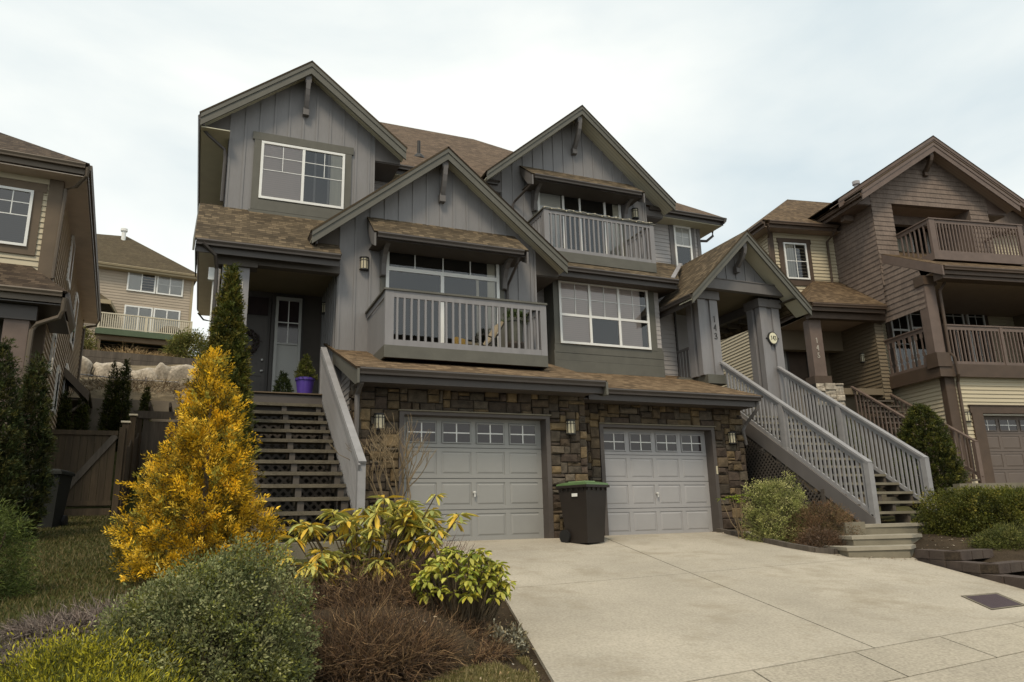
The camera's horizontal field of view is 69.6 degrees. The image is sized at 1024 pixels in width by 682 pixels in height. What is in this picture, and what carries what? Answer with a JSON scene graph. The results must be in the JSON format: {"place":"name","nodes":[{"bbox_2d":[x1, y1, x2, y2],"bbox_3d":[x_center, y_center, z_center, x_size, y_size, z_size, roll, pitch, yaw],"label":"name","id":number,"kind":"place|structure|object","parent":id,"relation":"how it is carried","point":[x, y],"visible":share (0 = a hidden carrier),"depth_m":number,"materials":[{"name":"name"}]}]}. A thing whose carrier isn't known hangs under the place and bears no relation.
{"place":"outdoors","nodes":[
{"label":"outdoors","id":0,"kind":"place"},
{"bbox_2d":[158,326,180,334],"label":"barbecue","id":1,"kind":"object","parent":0,"point":[170,330],"visible":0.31,"depth_m":40.72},
{"bbox_2d":[0,350,1023,681],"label":"ground","id":2,"kind":"structure","parent":0,"point":[936,542],"depth_m":7.57,"materials":[{"name":"soil"}]},
{"bbox_2d":[0,336,30,536],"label":"cedar tree","id":3,"kind":"object","parent":2,"relation":"on","point":[7,414],"visible":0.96,"depth_m":10.59,"materials":[{"name":"green plant"}]},
{"bbox_2d":[0,494,47,599],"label":"pine shrub","id":4,"kind":"object","parent":2,"relation":"on","point":[11,579],"visible":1,"depth_m":6.55,"materials":[{"name":"green plant"}]},
{"bbox_2d":[0,350,59,538],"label":"cedar tree","id":5,"kind":"object","parent":2,"relation":"on","point":[40,418],"visible":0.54,"depth_m":11.26,"materials":[{"name":"green plant"}]},
{"bbox_2d":[0,629,74,675],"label":"lavender shrub","id":6,"kind":"object","parent":2,"relation":"on","point":[3,651],"visible":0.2,"depth_m":4.40,"materials":[{"name":"plant"}]},
{"bbox_2d":[24,469,75,527],"bbox_3d":[-8.204,2.784,13.011,0.627,1.007,0.750,2,-14,-13],"label":"wheelie bin","id":7,"kind":"object","parent":2,"relation":"on","point":[56,516],"visible":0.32,"depth_m":12.84,"materials":[{"name":"plastic"}]},
{"bbox_2d":[0,132,100,516],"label":"tan house","id":8,"kind":"structure","parent":2,"relation":"on","point":[50,303],"depth_m":16.12,"materials":[{"name":"beige wood"}]},
{"bbox_2d":[0,185,33,246],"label":"window","id":9,"kind":"structure","parent":8,"relation":"in","point":[15,203],"depth_m":15.87,"materials":[{"name":"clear glass"}]},
{"bbox_2d":[48,333,56,375],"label":"window","id":10,"kind":"structure","parent":8,"relation":"in","point":[53,344],"depth_m":17.24,"materials":[{"name":"white glass"}]},
{"bbox_2d":[51,365,60,414],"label":"window","id":11,"kind":"structure","parent":8,"relation":"in","point":[57,380],"depth_m":19.05,"materials":[{"name":"grey glass"}]},
{"bbox_2d":[62,363,68,397],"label":"window","id":12,"kind":"structure","parent":8,"relation":"in","point":[66,366],"depth_m":21.48,"materials":[{"name":"grey glass"}]},
{"bbox_2d":[66,235,75,289],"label":"window","id":13,"kind":"structure","parent":8,"relation":"in","point":[72,248],"depth_m":19.48,"materials":[{"name":"white glass"}]},
{"bbox_2d":[70,292,78,350],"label":"window","id":14,"kind":"structure","parent":8,"relation":"in","point":[72,336],"depth_m":22.55,"materials":[{"name":"white glass"}]},
{"bbox_2d":[55,389,73,462],"bbox_3d":[-12.585,2.494,20.598,0.654,2.354,0.646,4,-15,-22],"label":"cedar tree","id":15,"kind":"object","parent":2,"relation":"on","point":[63,422],"visible":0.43,"depth_m":20.64,"materials":[{"name":"green plant"}]},
{"bbox_2d":[0,587,153,644],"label":"lavender shrub","id":16,"kind":"object","parent":2,"relation":"on","point":[27,626],"visible":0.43,"depth_m":5.00,"materials":[{"name":"plant"}]},
{"bbox_2d":[70,395,90,461],"bbox_3d":[-12.366,2.613,21.115,0.638,2.362,0.672,4,-15,-22],"label":"cedar tree","id":17,"kind":"object","parent":2,"relation":"on","point":[80,422],"visible":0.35,"depth_m":21.15,"materials":[{"name":"green plant"}]},
{"bbox_2d":[80,356,92,376],"bbox_3d":[-17.175,1.142,28.862,1.307,1.335,1.249,4,-15,-22],"label":"boulder","id":18,"kind":"object","parent":2,"relation":"on","point":[87,364],"visible":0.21,"depth_m":28.63,"materials":[{"name":"stone"}]},
{"bbox_2d":[83,325,99,349],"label":"hillside shrub","id":19,"kind":"object","parent":2,"relation":"on","point":[89,343],"visible":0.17,"depth_m":36.25,"materials":[{"name":"green plant"}]},
{"bbox_2d":[0,645,200,681],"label":"juniper shrub","id":20,"kind":"object","parent":2,"relation":"on","point":[123,678],"visible":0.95,"depth_m":3.50,"materials":[{"name":"green plant"}]},
{"bbox_2d":[0,615,215,681],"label":"juniper shrub","id":21,"kind":"object","parent":2,"relation":"on","point":[32,665],"visible":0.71,"depth_m":3.81,"materials":[{"name":"green plant"}]},
{"bbox_2d":[95,360,121,448],"bbox_3d":[-12.550,2.195,23.031,0.706,3.309,0.722,-3,-14,6],"label":"cedar tree","id":22,"kind":"object","parent":2,"relation":"on","point":[105,415],"visible":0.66,"depth_m":22.98,"materials":[{"name":"green plant"}]},
{"bbox_2d":[92,362,131,377],"bbox_3d":[-15.998,1.450,29.502,1.573,1.240,1.261,4,-15,-22],"label":"boulder","id":23,"kind":"object","parent":2,"relation":"on","point":[101,369],"visible":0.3,"depth_m":29.09,"materials":[{"name":"stone"}]},
{"bbox_2d":[108,358,132,450],"bbox_3d":[-12.272,2.191,23.176,0.738,3.373,0.770,-2,-14,1],"label":"cedar tree","id":24,"kind":"object","parent":2,"relation":"on","point":[124,394],"visible":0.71,"depth_m":23.17,"materials":[{"name":"green plant"}]},
{"bbox_2d":[80,374,178,382],"bbox_3d":[-14.221,1.868,28.663,5.501,0.950,0.053,7,-16,-30],"label":"wire fence","id":25,"kind":"object","parent":2,"relation":"on","point":[131,379],"visible":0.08,"depth_m":28.50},
{"bbox_2d":[68,397,191,440],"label":"retaining wall","id":26,"kind":"structure","parent":2,"relation":"on","point":[94,415],"depth_m":24.23,"materials":[{"name":"stone"}]},
{"bbox_2d":[117,414,148,514],"bbox_3d":[-10.191,3.300,20.042,0.190,3.200,8.598,4,-15,-22],"label":"side fence","id":27,"kind":"object","parent":2,"relation":"on","point":[131,453],"visible":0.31,"depth_m":17.76,"materials":[{"name":"brown wood"}]},
{"bbox_2d":[33,427,125,515],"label":"garden gate","id":28,"kind":"structure","parent":27,"relation":"attached to","point":[84,467],"depth_m":15.84,"materials":[{"name":"brown wood"}]},
{"bbox_2d":[77,370,191,397],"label":"dry shrub","id":29,"kind":"object","parent":2,"relation":"on","point":[174,386],"visible":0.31,"depth_m":25.81,"materials":[{"name":"plant"}]},
{"bbox_2d":[86,343,186,357],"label":"dry grass","id":30,"kind":"structure","parent":2,"relation":"on","point":[142,352],"depth_m":33.75,"materials":[{"name":"plant"}]},
{"bbox_2d":[83,228,196,353],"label":"hillside house","id":31,"kind":"structure","parent":2,"relation":"on","point":[146,294],"depth_m":41.75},
{"bbox_2d":[122,305,152,332],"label":"patio door","id":32,"kind":"structure","parent":31,"relation":"in","point":[128,309],"depth_m":41.50,"materials":[{"name":"white glass"}]},
{"bbox_2d":[126,272,156,293],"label":"window","id":33,"kind":"structure","parent":31,"relation":"in","point":[134,281],"depth_m":41.95,"materials":[{"name":"white glass"}]},
{"bbox_2d":[151,308,180,332],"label":"patio door","id":34,"kind":"structure","parent":31,"relation":"in","point":[158,313],"depth_m":42.25,"materials":[{"name":"white glass"}]},
{"bbox_2d":[156,276,183,296],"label":"window","id":35,"kind":"structure","parent":31,"relation":"in","point":[164,286],"depth_m":42.73,"materials":[{"name":"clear glass"}]},
{"bbox_2d":[82,349,198,365],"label":"timber wall","id":36,"kind":"structure","parent":2,"relation":"on","point":[94,356],"depth_m":32.78,"materials":[{"name":"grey wood"}]},
{"bbox_2d":[129,368,157,379],"bbox_3d":[-15.011,1.636,30.047,1.205,1.094,1.294,4,-15,-22],"label":"boulder","id":37,"kind":"object","parent":2,"relation":"on","point":[149,372],"visible":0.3,"depth_m":29.65,"materials":[{"name":"stone"}]},
{"bbox_2d":[135,385,153,429],"bbox_3d":[-11.819,2.482,23.713,0.617,2.246,0.630,4,-15,-22],"label":"cedar tree","id":38,"kind":"object","parent":2,"relation":"on","point":[146,397],"visible":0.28,"depth_m":23.78,"materials":[{"name":"green plant"}]},
{"bbox_2d":[0,514,305,649],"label":"grass","id":39,"kind":"structure","parent":2,"relation":"on","point":[79,528],"depth_m":8.04,"materials":[{"name":"green plant"}]},
{"bbox_2d":[133,402,188,477],"bbox_3d":[-9.514,3.151,20.440,1.900,2.650,1.700,4,-15,-22],"label":"pergola","id":40,"kind":"object","parent":2,"relation":"on","point":[153,434],"visible":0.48,"depth_m":19.84,"materials":[{"name":"brown wood"}]},
{"bbox_2d":[155,362,171,378],"bbox_3d":[-14.407,1.575,30.401,0.689,1.225,1.188,4,-15,-22],"label":"boulder","id":41,"kind":"object","parent":2,"relation":"on","point":[161,368],"visible":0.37,"depth_m":29.98,"materials":[{"name":"stone"}]},
{"bbox_2d":[168,364,196,379],"bbox_3d":[-13.721,1.764,30.761,1.334,1.439,1.243,4,-15,-22],"label":"boulder","id":42,"kind":"object","parent":2,"relation":"on","point":[177,372],"visible":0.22,"depth_m":30.33,"materials":[{"name":"stone"}]},
{"bbox_2d":[158,326,207,358],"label":"hillside shrub","id":43,"kind":"object","parent":2,"relation":"on","point":[181,342],"visible":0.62,"depth_m":34.78,"materials":[{"name":"green plant"}]},
{"bbox_2d":[172,375,194,401],"bbox_3d":[-9.733,2.008,29.987,7.261,2.364,6.309,4,-15,-22],"label":"rubble","id":44,"kind":"object","parent":2,"relation":"on","point":[181,380],"visible":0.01,"depth_m":28.72,"materials":[{"name":"stone"}]},
{"bbox_2d":[101,345,292,585],"bbox_3d":[-3.311,1.318,8.010,1.938,2.585,1.822,4,-15,-22],"label":"golden conifer","id":45,"kind":"object","parent":2,"relation":"on","point":[181,473],"visible":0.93,"depth_m":7.68,"materials":[{"name":"plant"}]},
{"bbox_2d":[72,530,327,681],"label":"boxleaf shrub","id":46,"kind":"object","parent":2,"relation":"on","point":[193,603],"visible":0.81,"depth_m":4.30,"materials":[{"name":"green plant"}]},
{"bbox_2d":[186,261,260,540],"bbox_3d":[-4.556,0.922,11.720,1.195,4.610,1.248,4,-15,-22],"label":"cedar tree","id":47,"kind":"object","parent":2,"relation":"on","point":[227,311],"visible":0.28,"depth_m":11.73,"materials":[{"name":"green plant"}]},
{"bbox_2d":[209,347,366,543],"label":"staircase","id":48,"kind":"structure","parent":2,"relation":"on","point":[297,462],"depth_m":12.53,"materials":[{"name":"wood"}]},
{"bbox_2d":[226,540,388,558],"bbox_3d":[-2.803,2.929,9.851,1.990,0.465,1.480,4,-15,-22],"label":"stair pad","id":49,"kind":"object","parent":2,"relation":"on","point":[298,553],"depth_m":9.23,"materials":[{"name":"concrete"}]},
{"bbox_2d":[263,540,464,611],"bbox_3d":[-1.242,2.309,6.699,2.073,0.994,1.668,4,-15,-22],"label":"heather shrub","id":50,"kind":"object","parent":2,"relation":"on","point":[325,590],"visible":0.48,"depth_m":6.36,"materials":[{"name":"plant"}]},
{"bbox_2d":[276,493,479,587],"bbox_3d":[-1.294,2.007,7.041,1.922,1.072,1.000,4,-15,-22],"label":"rhododendron","id":51,"kind":"object","parent":2,"relation":"on","point":[408,525],"visible":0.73,"depth_m":6.94,"materials":[{"name":"green plant"}]},
{"bbox_2d":[283,582,473,681],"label":"heather shrub","id":52,"kind":"object","parent":2,"relation":"on","point":[377,655],"visible":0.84,"depth_m":5.01,"materials":[{"name":"plant"}]},
{"bbox_2d":[331,413,436,540],"bbox_3d":[-1.890,2.113,11.203,1.202,2.034,1.550,-8,-15,23],"label":"bare shrub","id":53,"kind":"object","parent":2,"relation":"on","point":[402,467],"visible":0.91,"depth_m":11.20,"materials":[{"name":"brown plant"}]},
{"bbox_2d":[372,526,484,579],"bbox_3d":[-0.956,2.477,8.082,1.458,1.058,1.351,4,-15,-22],"label":"dry shrub","id":54,"kind":"object","parent":2,"relation":"on","point":[423,558],"visible":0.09,"depth_m":8.08,"materials":[{"name":"plant"}]},
{"bbox_2d":[387,590,508,644],"bbox_3d":[-0.724,2.411,6.056,1.499,0.709,1.286,4,-15,-22],"label":"heather shrub","id":55,"kind":"object","parent":2,"relation":"on","point":[477,632],"visible":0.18,"depth_m":5.94,"materials":[{"name":"plant"}]},
{"bbox_2d":[409,546,515,628],"bbox_3d":[-0.405,2.140,6.311,0.936,0.786,0.935,4,-15,-22],"label":"rhododendron","id":56,"kind":"object","parent":2,"relation":"on","point":[485,589],"visible":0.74,"depth_m":6.18,"materials":[{"name":"green plant"}]},
{"bbox_2d":[427,654,539,681],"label":"grass","id":57,"kind":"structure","parent":2,"relation":"on","point":[486,673],"depth_m":5.16,"materials":[{"name":"green plant"}]},
{"bbox_2d":[452,626,520,666],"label":"heather shrub","id":58,"kind":"object","parent":2,"relation":"on","point":[503,650],"visible":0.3,"depth_m":5.56,"materials":[{"name":"plant"}]},
{"bbox_2d":[192,60,811,542],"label":"duplex house","id":59,"kind":"structure","parent":2,"relation":"on","point":[384,264],"depth_m":16.04,"materials":[{"name":"wood"}]},
{"bbox_2d":[245,328,259,353],"bbox_3d":[-5.753,0.011,15.889,0.631,0.621,0.141,4,-15,-22],"label":"door wreath","id":60,"kind":"object","parent":59,"relation":"attached to","point":[255,335],"depth_m":15.95,"materials":[{"name":"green plant"}]},
{"bbox_2d":[245,317,267,390],"bbox_3d":[-5.760,0.451,15.827,0.880,2.030,0.122,4,-15,-22],"label":"front door","id":61,"kind":"structure","parent":59,"relation":"in","point":[259,325],"depth_m":15.99,"materials":[{"name":"metal"}]},
{"bbox_2d":[272,370,293,392],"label":"potted conifer","id":62,"kind":"object","parent":59,"relation":"on","point":[281,381],"visible":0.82,"depth_m":14.20,"materials":[{"name":"green plant"}]},
{"bbox_2d":[258,140,344,209],"bbox_3d":[-4.704,-3.718,16.590,1.835,1.375,0.070,4,-15,-22],"label":"window","id":63,"kind":"structure","parent":59,"relation":"in","point":[286,171],"depth_m":16.58,"materials":[{"name":"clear glass"}]},
{"bbox_2d":[295,377,314,392],"bbox_3d":[-4.016,0.904,14.289,0.381,0.360,0.381,4,-15,-22],"label":"plant pot","id":64,"kind":"object","parent":59,"relation":"on","point":[304,384],"visible":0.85,"depth_m":14.16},
{"bbox_2d":[293,353,317,380],"bbox_3d":[-4.015,0.550,14.385,0.493,0.656,0.474,4,-15,-22],"label":"potted conifer","id":65,"kind":"object","parent":64,"relation":"in","point":[304,370],"visible":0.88,"depth_m":14.30,"materials":[{"name":"green plant"}]},
{"bbox_2d":[386,252,499,346],"bbox_3d":[-1.438,-0.628,15.622,2.530,2.610,0.070,4,-15,-22],"label":"sliding door","id":66,"kind":"structure","parent":59,"relation":"in","point":[403,271],"depth_m":15.72,"materials":[{"name":"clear glass"}]},
{"bbox_2d":[403,416,543,541],"bbox_3d":[-0.684,2.473,13.228,2.700,2.170,0.124,4,-15,-22],"label":"garage door","id":67,"kind":"structure","parent":59,"relation":"in","point":[489,469],"depth_m":13.28,"materials":[{"name":"metal"}]},
{"bbox_2d":[468,321,503,345],"bbox_3d":[-0.615,0.030,14.836,0.855,0.833,0.548,4,-15,-22],"label":"lounge chair","id":68,"kind":"object","parent":59,"relation":"on","point":[489,336],"visible":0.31,"depth_m":14.74,"materials":[{"name":"fabric"}]},
{"bbox_2d":[454,337,464,343],"bbox_3d":[-1.046,0.096,14.410,0.275,0.326,0.160,4,-15,-22],"label":"cushion","id":69,"kind":"object","parent":68,"relation":"on","point":[456,340],"visible":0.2,"depth_m":14.36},
{"bbox_2d":[537,192,623,255],"bbox_3d":[1.851,-2.839,19.737,2.540,2.270,0.070,4,-15,-22],"label":"sliding door","id":70,"kind":"structure","parent":59,"relation":"in","point":[553,201],"depth_m":19.88,"materials":[{"name":"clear glass"}]},
{"bbox_2d":[544,206,651,223],"bbox_3d":[2.207,-3.153,18.500,3.104,0.074,0.024,4,-15,-22],"label":"light garland","id":71,"kind":"object","parent":59,"relation":"attached to","point":[597,214],"visible":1,"depth_m":18.50},
{"bbox_2d":[558,280,651,349],"bbox_3d":[2.274,-0.619,17.997,2.500,1.560,0.070,4,-15,-22],"label":"window","id":72,"kind":"structure","parent":59,"relation":"in","point":[589,314],"depth_m":17.99,"materials":[{"name":"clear glass"}]},
{"bbox_2d":[603,428,712,534],"bbox_3d":[3.025,2.954,15.480,2.680,2.175,0.124,4,-15,-22],"label":"garage door","id":73,"kind":"structure","parent":59,"relation":"in","point":[658,482],"depth_m":15.49,"materials":[{"name":"metal"}]},
{"bbox_2d":[673,225,692,266],"bbox_3d":[5.021,-2.760,21.638,0.600,1.280,0.070,4,-15,-22],"label":"window","id":74,"kind":"structure","parent":59,"relation":"in","point":[682,235],"depth_m":21.67,"materials":[{"name":"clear glass"}]},
{"bbox_2d":[475,618,535,655],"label":"groundcover shrub","id":75,"kind":"object","parent":2,"relation":"on","point":[521,640],"visible":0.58,"depth_m":5.96,"materials":[{"name":"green plant"}]},
{"bbox_2d":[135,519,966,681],"bbox_3d":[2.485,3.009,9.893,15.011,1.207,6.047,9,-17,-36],"label":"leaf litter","id":76,"kind":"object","parent":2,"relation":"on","point":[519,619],"visible":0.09,"depth_m":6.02,"materials":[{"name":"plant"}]},
{"bbox_2d":[738,470,812,541],"bbox_3d":[4.896,3.106,13.668,1.287,1.388,1.255,4,-15,-22],"label":"azalea shrub","id":77,"kind":"object","parent":2,"relation":"on","point":[777,500],"visible":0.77,"depth_m":13.52,"materials":[{"name":"green plant"}]},
{"bbox_2d":[778,497,862,546],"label":"heather shrub","id":78,"kind":"object","parent":2,"relation":"on","point":[814,517],"visible":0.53,"depth_m":13.07,"materials":[{"name":"brown plant"}]},
{"bbox_2d":[795,523,847,547],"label":"heather shrub","id":79,"kind":"object","parent":2,"relation":"on","point":[816,536],"visible":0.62,"depth_m":12.59,"materials":[{"name":"brown plant"}]},
{"bbox_2d":[720,361,937,530],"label":"staircase","id":80,"kind":"structure","parent":2,"relation":"on","point":[781,446],"depth_m":15.79,"materials":[{"name":"grey wood"}]},
{"bbox_2d":[721,135,1023,504],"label":"brown house","id":81,"kind":"structure","parent":2,"relation":"on","point":[904,273],"depth_m":24.13,"materials":[{"name":"wood"}]},
{"bbox_2d":[783,351,809,392],"bbox_3d":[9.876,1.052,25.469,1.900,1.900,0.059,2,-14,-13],"label":"entry door","id":82,"kind":"structure","parent":81,"relation":"in","point":[786,358],"depth_m":25.48,"materials":[{"name":"wood"}]},
{"bbox_2d":[783,242,810,279],"bbox_3d":[9.901,-2.781,25.666,0.890,1.330,0.070,2,-14,-13],"label":"window","id":83,"kind":"structure","parent":81,"relation":"in","point":[791,261],"depth_m":25.68,"materials":[{"name":"clear glass"}]},
{"bbox_2d":[890,315,914,371],"bbox_3d":[13.645,-0.165,25.829,0.720,2.950,0.070,2,-14,-13],"label":"window","id":84,"kind":"structure","parent":81,"relation":"in","point":[898,326],"depth_m":25.80,"materials":[{"name":"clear glass"}]},
{"bbox_2d":[895,230,930,275],"bbox_3d":[14.243,-3.164,26.680,2.100,2.550,0.070,2,-14,-13],"label":"balcony door","id":85,"kind":"structure","parent":81,"relation":"in","point":[897,231],"depth_m":26.90,"materials":[{"name":"black glass"}]},
{"bbox_2d":[908,312,926,366],"bbox_3d":[14.561,-0.089,26.023,0.950,2.850,0.070,2,-14,-13],"label":"window","id":86,"kind":"structure","parent":81,"relation":"in","point":[915,320],"depth_m":25.99,"materials":[{"name":"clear glass"}]},
{"bbox_2d":[945,314,971,360],"bbox_3d":[15.890,-0.049,26.316,0.840,2.850,0.070,2,-14,-13],"label":"window","id":87,"kind":"structure","parent":81,"relation":"in","point":[950,318],"depth_m":26.39,"materials":[{"name":"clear glass"}]},
{"bbox_2d":[966,314,991,361],"bbox_3d":[16.818,-0.007,26.519,0.740,2.820,0.070,2,-14,-13],"label":"window","id":88,"kind":"structure","parent":81,"relation":"in","point":[971,319],"depth_m":26.57,"materials":[{"name":"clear glass"}]},
{"bbox_2d":[984,416,1023,482],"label":"garage door","id":89,"kind":"structure","parent":81,"relation":"in","point":[1005,435],"depth_m":21.91,"materials":[{"name":"metal"}]},
{"bbox_2d":[818,522,945,557],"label":"concrete steps","id":90,"kind":"structure","parent":2,"relation":"on","point":[891,540],"depth_m":12.28,"materials":[{"name":"concrete"}]},
{"bbox_2d":[889,652,1023,681],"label":"kerb apron","id":91,"kind":"object","parent":2,"relation":"on","point":[1009,668],"depth_m":5.63,"materials":[{"name":"concrete"}]},
{"bbox_2d":[911,483,1023,537],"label":"hedge","id":92,"kind":"object","parent":2,"relation":"on","point":[967,509],"visible":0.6,"depth_m":13.11,"materials":[{"name":"green plant"}]},
{"bbox_2d":[914,549,1023,588],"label":"block wall","id":93,"kind":"structure","parent":2,"relation":"on","point":[955,561],"depth_m":10.38,"materials":[{"name":"concrete"}]},
{"bbox_2d":[953,483,1023,491],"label":"garden wall","id":94,"kind":"structure","parent":2,"relation":"on","point":[961,485],"depth_m":16.85,"materials":[{"name":"concrete"}]},
{"bbox_2d":[963,518,1023,550],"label":"spurge shrub","id":95,"kind":"object","parent":2,"relation":"on","point":[997,537],"visible":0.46,"depth_m":11.66,"materials":[{"name":"green plant"}]},
{"bbox_2d":[0,0,1023,355],"label":"sky","id":96,"kind":"structure","parent":0,"point":[738,110],"materials":[{"name":"white"}]},
{"bbox_2d":[507,341,523,348],"bbox_3d":[0.069,0.261,15.070,0.420,0.445,0.420,4,-15,-22],"label":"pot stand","id":97,"kind":"object","parent":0,"point":[516,344],"visible":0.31,"depth_m":14.94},
{"bbox_2d":[507,317,522,341],"bbox_3d":[0.057,-0.203,15.185,0.412,0.500,0.412,4,-15,-22],"label":"plant pot","id":98,"kind":"object","parent":97,"relation":"on","point":[514,329],"visible":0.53,"depth_m":15.06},
{"bbox_2d":[500,309,529,324],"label":"potted shrub","id":99,"kind":"object","parent":98,"relation":"in","point":[515,313],"visible":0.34,"depth_m":15.16,"materials":[{"name":"green plant"}]},
{"bbox_2d":[428,531,1023,681],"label":"driveway","id":100,"kind":"structure","parent":0,"point":[680,607],"depth_m":7.98,"materials":[{"name":"concrete"}]},
{"bbox_2d":[555,481,609,542],"bbox_3d":[1.229,2.986,12.892,0.640,1.043,0.766,12,-19,-43],"label":"wheelie bin","id":101,"kind":"object","parent":100,"relation":"on","point":[583,505],"visible":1,"depth_m":12.68,"materials":[{"name":"plastic"}]},
{"bbox_2d":[716,528,838,553],"bbox_3d":[4.758,3.628,13.448,0.762,0.423,3.158,4,-15,-22],"label":"bed edging","id":102,"kind":"object","parent":100,"relation":"on","point":[794,545],"visible":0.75,"depth_m":12.60,"materials":[{"name":"concrete"}]},
{"bbox_2d":[961,593,1023,609],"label":"drain cover","id":103,"kind":"object","parent":100,"relation":"on","point":[992,601],"visible":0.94,"depth_m":8.37,"materials":[{"name":"metal"}]},
{"bbox_2d":[717,494,751,538],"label":"rhododendron","id":104,"kind":"object","parent":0,"point":[737,519],"visible":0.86,"depth_m":13.83,"materials":[{"name":"green plant"}]},
{"bbox_2d":[692,621,1023,681],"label":"sidewalk","id":105,"kind":"structure","parent":0,"point":[898,661],"depth_m":5.94,"materials":[{"name":"concrete"}]},
{"bbox_2d":[881,487,953,505],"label":"driveway","id":106,"kind":"structure","parent":0,"point":[885,498],"depth_m":19.12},
{"bbox_2d":[821,418,880,498],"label":"cone hedge","id":107,"kind":"object","parent":106,"relation":"on","point":[850,446],"visible":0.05,"depth_m":19.89,"materials":[{"name":"green plant"}]},
{"bbox_2d":[850,386,985,482],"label":"staircase","id":108,"kind":"structure","parent":106,"relation":"on","point":[975,453],"depth_m":21.55,"materials":[{"name":"brown wood"}]},
{"bbox_2d":[892,402,970,499],"bbox_3d":[10.210,2.813,18.228,1.695,2.664,1.754,4,-15,-22],"label":"cone hedge","id":109,"kind":"object","parent":106,"relation":"on","point":[943,460],"visible":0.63,"depth_m":17.93,"materials":[{"name":"green plant"}]}
]}

